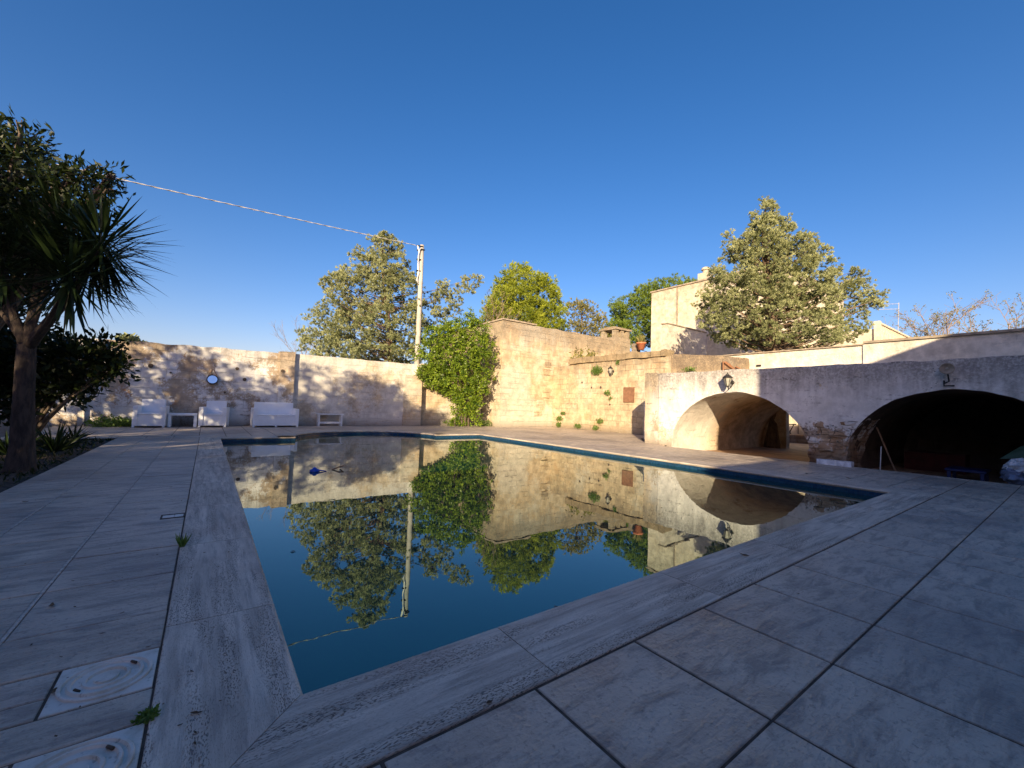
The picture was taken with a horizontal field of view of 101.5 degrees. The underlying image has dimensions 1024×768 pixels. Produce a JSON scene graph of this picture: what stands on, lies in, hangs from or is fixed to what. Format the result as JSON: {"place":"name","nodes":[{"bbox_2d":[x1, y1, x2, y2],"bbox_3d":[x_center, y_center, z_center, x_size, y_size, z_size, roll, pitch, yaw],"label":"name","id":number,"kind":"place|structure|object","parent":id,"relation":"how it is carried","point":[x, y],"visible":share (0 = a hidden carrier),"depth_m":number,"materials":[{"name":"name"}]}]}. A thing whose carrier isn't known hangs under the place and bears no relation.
{"place":"outdoors","nodes":[
{"label":"outdoors","id":0,"kind":"place"},
{"bbox_2d":[0,343,47,435],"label":"garden wall","id":1,"kind":"structure","parent":0,"point":[3,429],"depth_m":12.19,"materials":[{"name":"stone"}]},
{"bbox_2d":[0,439,111,492],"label":"garden soil","id":2,"kind":"structure","parent":0,"point":[9,483],"depth_m":6.07,"materials":[{"name":"brown soil"}]},
{"bbox_2d":[0,430,51,454],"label":"spiky plant","id":3,"kind":"object","parent":2,"relation":"on","point":[3,449],"visible":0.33,"depth_m":6.33,"materials":[{"name":"green plant"}]},
{"bbox_2d":[0,437,111,488],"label":"ground cover","id":4,"kind":"object","parent":2,"relation":"on","point":[51,462],"visible":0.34,"depth_m":6.25,"materials":[{"name":"green plant"}]},
{"bbox_2d":[36,420,94,453],"bbox_3d":[-7.459,0.829,6.801,0.946,0.580,1.046,4,-4,-36],"label":"spiky plant","id":5,"kind":"object","parent":2,"relation":"on","point":[58,444],"visible":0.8,"depth_m":6.83,"materials":[{"name":"green plant"}]},
{"bbox_2d":[0,102,136,331],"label":"evergreen tree","id":6,"kind":"object","parent":2,"relation":"on","point":[18,151],"visible":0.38,"depth_m":6.01,"materials":[{"name":"green plant"}]},
{"bbox_2d":[0,321,141,436],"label":"dark bush","id":7,"kind":"object","parent":2,"relation":"on","point":[66,366],"visible":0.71,"depth_m":6.92,"materials":[{"name":"green plant"}]},
{"bbox_2d":[55,422,95,440],"bbox_3d":[-8.859,0.963,8.534,0.635,0.397,0.596,4,-4,-36],"label":"spiky plant","id":8,"kind":"object","parent":2,"relation":"on","point":[75,431],"visible":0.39,"depth_m":8.55,"materials":[{"name":"green plant"}]},
{"bbox_2d":[0,166,175,473],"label":"yucca tree","id":9,"kind":"object","parent":2,"relation":"on","point":[84,258],"visible":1,"depth_m":5.17,"materials":[{"name":"green plant"}]},
{"bbox_2d":[0,426,1023,767],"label":"pool deck","id":10,"kind":"structure","parent":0,"point":[896,640],"depth_m":1.81,"materials":[{"name":"stone"}]},
{"bbox_2d":[12,723,144,767],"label":"skimmer lid","id":11,"kind":"object","parent":10,"relation":"on","point":[119,749],"visible":1,"depth_m":1.15,"materials":[{"name":"stone"}]},
{"bbox_2d":[38,648,158,719],"bbox_3d":[-1.424,1.036,1.467,0.266,0.034,0.275,4,-4,-36],"label":"skimmer lid","id":12,"kind":"object","parent":10,"relation":"on","point":[95,683],"visible":1,"depth_m":1.44,"materials":[{"name":"stone"}]},
{"bbox_2d":[84,413,126,427],"bbox_3d":[-11.905,1.115,12.343,1.016,0.508,1.034,4,-4,-36],"label":"weed plant","id":13,"kind":"object","parent":10,"relation":"on","point":[108,421],"visible":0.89,"depth_m":12.19,"materials":[{"name":"green plant"}]},
{"bbox_2d":[110,417,135,426],"bbox_3d":[-11.614,1.169,12.606,0.736,0.360,0.743,4,-4,-36],"label":"weed plant","id":14,"kind":"object","parent":10,"relation":"on","point":[128,422],"visible":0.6,"depth_m":12.46,"materials":[{"name":"green plant"}]},
{"bbox_2d":[130,702,160,725],"bbox_3d":[-1.133,1.026,1.295,0.074,0.047,0.081,4,-4,-36],"label":"weed plant","id":15,"kind":"object","parent":10,"relation":"on","point":[146,715],"visible":1,"depth_m":1.28,"materials":[{"name":"green plant"}]},
{"bbox_2d":[131,399,169,427],"bbox_3d":[-10.975,0.888,12.729,0.750,0.845,0.735,4,-4,-32],"label":"armchair","id":16,"kind":"object","parent":10,"relation":"on","point":[151,412],"visible":0.94,"depth_m":12.57,"materials":[{"name":"white fabric"}]},
{"bbox_2d":[160,513,185,519],"bbox_3d":[-2.794,1.093,3.446,0.160,0.016,0.140,4,-4,-36],"label":"drain grate","id":17,"kind":"object","parent":10,"relation":"on","point":[170,516],"visible":0.98,"depth_m":3.44,"materials":[{"name":"metal"}]},
{"bbox_2d":[167,413,197,426],"bbox_3d":[-10.438,1.141,13.259,0.710,0.430,0.530,4,-4,-36],"label":"coffee table","id":18,"kind":"object","parent":10,"relation":"on","point":[170,416],"visible":0.96,"depth_m":13.08,"materials":[{"name":"white plastic"}]},
{"bbox_2d":[198,401,229,426],"bbox_3d":[-9.766,0.979,13.732,0.730,0.845,0.735,3,-3,-27],"label":"armchair","id":19,"kind":"object","parent":10,"relation":"on","point":[214,413],"visible":0.98,"depth_m":13.54,"materials":[{"name":"white fabric"}]},
{"bbox_2d":[250,402,298,426],"bbox_3d":[-8.334,1.076,14.698,1.414,0.845,0.780,4,-4,-36],"label":"loveseat","id":20,"kind":"object","parent":10,"relation":"on","point":[275,414],"visible":0.97,"depth_m":14.64,"materials":[{"name":"white fabric"}]},
{"bbox_2d":[316,413,343,425],"bbox_3d":[-7.005,1.378,16.060,0.950,0.470,0.300,4,-4,-36],"label":"coffee table","id":21,"kind":"object","parent":10,"relation":"on","point":[318,422],"visible":0.94,"depth_m":15.93,"materials":[{"name":"white paint"}]},
{"bbox_2d":[409,306,498,426],"bbox_3d":[-2.625,-0.806,18.860,4.010,5.613,1.890,2,-3,2],"label":"climbing shrub","id":22,"kind":"object","parent":10,"relation":"on","point":[460,365],"visible":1,"depth_m":18.66,"materials":[{"name":"green plant"}]},
{"bbox_2d":[473,419,491,425],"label":"weed plant","id":23,"kind":"object","parent":10,"relation":"on","point":[487,423],"visible":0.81,"depth_m":19.70,"materials":[{"name":"green plant"}]},
{"bbox_2d":[816,459,853,466],"bbox_3d":[6.596,1.607,8.543,0.178,0.113,0.586,4,-4,-36],"label":"wrapped box","id":24,"kind":"object","parent":10,"relation":"on","point":[835,462],"visible":0.99,"depth_m":8.47,"materials":[{"name":"plastic"}]},
{"bbox_2d":[0,0,1023,363],"label":"sky","id":25,"kind":"structure","parent":0,"point":[607,147],"materials":[{"name":"blue"}]},
{"bbox_2d":[222,434,873,693],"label":"pool water","id":26,"kind":"structure","parent":0,"point":[495,533],"depth_m":3.79,"materials":[{"name":"teal liquid"}]},
{"bbox_2d":[309,467,324,471],"bbox_3d":[-2.992,1.324,6.437,0.236,0.085,0.150,4,-4,-36],"label":"chlorine float","id":27,"kind":"object","parent":26,"relation":"on","point":[314,469],"visible":0.88,"depth_m":6.38,"materials":[{"name":"blue plastic"}]},
{"bbox_2d":[707,442,1007,483],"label":"courtyard floor","id":28,"kind":"structure","parent":0,"point":[797,451],"depth_m":12.06,"materials":[{"name":"beige stone"}]},
{"bbox_2d":[473,287,531,322],"bbox_3d":[-0.290,-1.452,23.680,3.928,7.357,5.568,4,-4,-36],"label":"leafy tree","id":29,"kind":"object","parent":28,"relation":"on","point":[492,319],"visible":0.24,"depth_m":23.27,"materials":[{"name":"green plant"}]},
{"bbox_2d":[479,261,569,330],"bbox_3d":[0.659,-2.622,26.947,5.626,10.732,5.502,4,-4,-36],"label":"pine tree","id":30,"kind":"object","parent":28,"relation":"on","point":[541,313],"visible":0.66,"depth_m":26.02,"materials":[{"name":"green plant"}]},
{"bbox_2d":[429,318,631,426],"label":"stone wall","id":31,"kind":"structure","parent":28,"relation":"on","point":[530,356],"depth_m":20.49,"materials":[{"name":"beige stone"}]},
{"bbox_2d":[562,296,612,337],"bbox_3d":[5.107,-1.518,28.710,4.477,8.980,3.897,0,-3,31],"label":"broadleaf tree","id":32,"kind":"object","parent":28,"relation":"on","point":[579,325],"visible":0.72,"depth_m":28.42,"materials":[{"name":"green plant"}]},
{"bbox_2d":[600,273,697,351],"bbox_3d":[10.958,-2.669,32.788,8.495,12.101,6.128,3,-3,-16],"label":"pine tree","id":33,"kind":"object","parent":28,"relation":"on","point":[620,317],"visible":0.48,"depth_m":32.08,"materials":[{"name":"green plant"}]},
{"bbox_2d":[552,350,748,434],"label":"ashlar wall","id":34,"kind":"structure","parent":28,"relation":"on","point":[580,397],"depth_m":18.05,"materials":[{"name":"stone"}]},
{"bbox_2d":[569,348,583,358],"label":"weed plant","id":35,"kind":"object","parent":34,"relation":"on","point":[581,352],"visible":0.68,"depth_m":20.36,"materials":[{"name":"green plant"}]},
{"bbox_2d":[583,346,597,356],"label":"weed plant","id":36,"kind":"object","parent":34,"relation":"on","point":[589,354],"visible":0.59,"depth_m":19.68,"materials":[{"name":"green plant"}]},
{"bbox_2d":[590,365,602,374],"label":"weed plant","id":37,"kind":"object","parent":34,"relation":"attached to","point":[594,370],"visible":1,"depth_m":18.77,"materials":[{"name":"green plant"}]},
{"bbox_2d":[608,365,613,374],"bbox_3d":[4.279,-0.581,18.051,0.325,0.436,0.206,4,-4,-36],"label":"wall lantern","id":38,"kind":"object","parent":34,"relation":"attached to","point":[610,368],"depth_m":17.98,"materials":[{"name":"black metal"}]},
{"bbox_2d":[631,343,639,351],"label":"stone block","id":39,"kind":"structure","parent":34,"relation":"on","point":[634,348],"depth_m":17.84,"materials":[{"name":"beige stone"}]},
{"bbox_2d":[636,334,646,349],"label":"potted plant","id":40,"kind":"object","parent":34,"relation":"on","point":[641,343],"visible":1,"depth_m":17.33,"materials":[{"name":"green plant"}]},
{"bbox_2d":[722,361,740,369],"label":"timber gate","id":41,"kind":"structure","parent":34,"relation":"attached to","point":[726,365],"depth_m":14.13,"materials":[{"name":"orange wood"}]},
{"bbox_2d":[661,322,706,354],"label":"white outbuilding","id":42,"kind":"structure","parent":28,"relation":"on","point":[677,339],"depth_m":21.63,"materials":[{"name":"paint"}]},
{"bbox_2d":[650,267,843,433],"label":"cream house","id":43,"kind":"structure","parent":28,"relation":"on","point":[672,305],"depth_m":24.07,"materials":[{"name":"paint"}]},
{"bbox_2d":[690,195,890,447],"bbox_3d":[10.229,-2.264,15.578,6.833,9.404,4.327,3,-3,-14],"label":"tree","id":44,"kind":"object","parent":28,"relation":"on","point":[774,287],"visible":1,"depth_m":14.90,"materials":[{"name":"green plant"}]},
{"bbox_2d":[789,434,807,443],"bbox_3d":[12.327,2.433,18.406,0.847,0.507,2.750,4,-4,-36],"label":"stone ledge","id":45,"kind":"object","parent":28,"relation":"on","point":[797,438],"visible":0.16,"depth_m":17.89,"materials":[{"name":"brown stone"}]},
{"bbox_2d":[644,356,1023,470],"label":"arcade wall","id":46,"kind":"structure","parent":28,"relation":"on","point":[841,412],"depth_m":10.04,"materials":[{"name":"stone"}]},
{"bbox_2d":[681,366,694,371],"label":"weed plant","id":47,"kind":"object","parent":46,"relation":"on","point":[691,369],"visible":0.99,"depth_m":14.95,"materials":[{"name":"green plant"}]},
{"bbox_2d":[722,372,734,388],"bbox_3d":[5.467,-0.076,10.528,0.382,0.431,0.204,4,-4,-36],"label":"wall lantern","id":48,"kind":"object","parent":46,"relation":"attached to","point":[727,378],"depth_m":10.45,"materials":[{"name":"black metal"}]},
{"bbox_2d":[716,328,1023,368],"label":"parapet wall","id":49,"kind":"structure","parent":46,"relation":"on","point":[986,344],"depth_m":10.93,"materials":[{"name":"stone"}]},
{"bbox_2d":[939,363,954,386],"bbox_3d":[7.796,-0.164,7.476,0.192,0.414,0.200,4,-4,-36],"label":"flood lamp","id":50,"kind":"object","parent":46,"relation":"attached to","point":[947,368],"visible":1,"depth_m":7.46,"materials":[{"name":"metal"}]},
{"bbox_2d":[798,321,909,434],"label":"terrace house","id":51,"kind":"structure","parent":28,"relation":"on","point":[881,331],"depth_m":19.25,"materials":[{"name":"white paint"}]},
{"bbox_2d":[876,427,913,472],"bbox_3d":[7.939,1.486,8.694,0.200,1.147,0.566,4,-4,-36],"label":"broom","id":52,"kind":"object","parent":28,"relation":"on","point":[892,464],"visible":0.53,"depth_m":8.74,"materials":[{"name":"brown wood"}]},
{"bbox_2d":[945,466,990,481],"bbox_3d":[9.027,1.801,8.274,0.700,0.250,0.552,4,-4,-36],"label":"plastic table","id":53,"kind":"object","parent":28,"relation":"on","point":[984,474],"visible":0.77,"depth_m":8.21,"materials":[{"name":"blue plastic"}]},
{"bbox_2d":[999,467,1023,485],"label":"plastic bag","id":54,"kind":"object","parent":28,"relation":"on","point":[1011,476],"visible":0.62,"depth_m":7.09,"materials":[{"name":"white plastic"}]},
{"bbox_2d":[1002,458,1023,471],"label":"plastic bag","id":55,"kind":"object","parent":54,"relation":"on","point":[1017,464],"visible":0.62,"depth_m":7.12,"materials":[{"name":"white plastic"}]},
{"bbox_2d":[1000,446,1023,458],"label":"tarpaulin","id":56,"kind":"object","parent":55,"relation":"on","point":[1017,453],"visible":1,"depth_m":7.42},
{"bbox_2d":[904,450,969,474],"bbox_3d":[9.952,1.828,9.816,0.641,0.462,1.035,4,-4,-36],"label":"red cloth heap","id":57,"kind":"object","parent":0,"point":[923,460],"visible":0.88,"depth_m":9.63,"materials":[{"name":"red fabric"}]},
{"bbox_3d":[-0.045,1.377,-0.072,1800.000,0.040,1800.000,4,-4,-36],"label":"ground","id":58,"kind":"structure","parent":0,"visible":0},
{"bbox_2d":[47,339,295,426],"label":"garden wall","id":59,"kind":"structure","parent":58,"relation":"on","point":[175,376],"depth_m":13.73,"materials":[{"name":"stone"}]},
{"bbox_2d":[114,332,140,342],"bbox_3d":[-11.955,-1.420,12.981,0.721,0.419,0.699,4,-4,-36],"label":"weed plant","id":60,"kind":"object","parent":59,"relation":"attached to","point":[135,338],"visible":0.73,"depth_m":12.88,"materials":[{"name":"green plant"}]},
{"bbox_2d":[206,369,218,383],"bbox_3d":[-10.043,-0.251,14.024,0.330,0.535,0.057,4,-15,-36],"label":"wall lamp","id":61,"kind":"object","parent":59,"relation":"attached to","point":[212,379],"visible":1,"depth_m":13.99,"materials":[{"name":"glass"}]},
{"bbox_2d":[270,316,321,354],"bbox_3d":[-11.437,-0.928,23.357,2.263,5.554,4.840,2,-3,4],"label":"bare tree","id":62,"kind":"object","parent":58,"relation":"on","point":[292,341],"visible":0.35,"depth_m":22.25,"materials":[{"name":"brown plant"}]},
{"bbox_2d":[293,354,484,425],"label":"garden wall","id":63,"kind":"structure","parent":58,"relation":"on","point":[358,392],"depth_m":17.09,"materials":[{"name":"stone"}]},
{"bbox_2d":[294,229,484,363],"bbox_3d":[-6.326,-2.773,20.623,8.752,9.922,5.719,1,-3,20],"label":"tree","id":64,"kind":"object","parent":58,"relation":"on","point":[388,347],"visible":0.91,"depth_m":20.27,"materials":[{"name":"green plant"}]},
{"bbox_2d":[414,244,424,364],"bbox_3d":[-4.507,-2.248,19.806,0.452,8.859,0.300,4,-4,-36],"label":"utility pole","id":65,"kind":"object","parent":58,"relation":"on","point":[419,270],"visible":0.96,"depth_m":19.84,"materials":[{"name":"metal"}]},
{"bbox_2d":[57,164,416,245],"bbox_3d":[-9.444,-6.049,13.931,0.036,2.021,15.342,-1,-4,40],"label":"overhead cable","id":66,"kind":"object","parent":65,"relation":"attached to","point":[250,208],"visible":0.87,"depth_m":14.27,"materials":[{"name":"rubber"},{"name":"metal"}]},
{"bbox_2d":[221,432,884,496],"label":"pool wall","id":67,"kind":"structure","parent":58,"relation":"on","point":[848,490],"depth_m":9.09,"materials":[{"name":"tile"}]},
{"bbox_2d":[141,430,938,767],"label":"pool coping","id":68,"kind":"object","parent":67,"relation":"on","point":[265,710],"visible":0.98,"depth_m":1.69,"materials":[{"name":"stone"}]},
{"bbox_2d":[175,533,190,546],"bbox_3d":[-2.172,1.028,2.751,0.084,0.105,0.115,2,-3,-11],"label":"grass tuft","id":69,"kind":"object","parent":68,"relation":"on","point":[183,542],"visible":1,"depth_m":2.75,"materials":[{"name":"green plant"}]},
{"bbox_2d":[864,289,992,336],"bbox_3d":[22.731,-0.944,23.395,3.980,7.796,6.032,3,-3,-21],"label":"bare tree","id":70,"kind":"object","parent":58,"relation":"on","point":[936,319],"visible":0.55,"depth_m":22.56,"materials":[{"name":"brown plant"}]},
{"bbox_2d":[912,292,1023,335],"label":"bare tree","id":71,"kind":"object","parent":58,"relation":"on","point":[1008,324],"visible":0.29,"depth_m":22.85,"materials":[{"name":"brown plant"}]}
]}

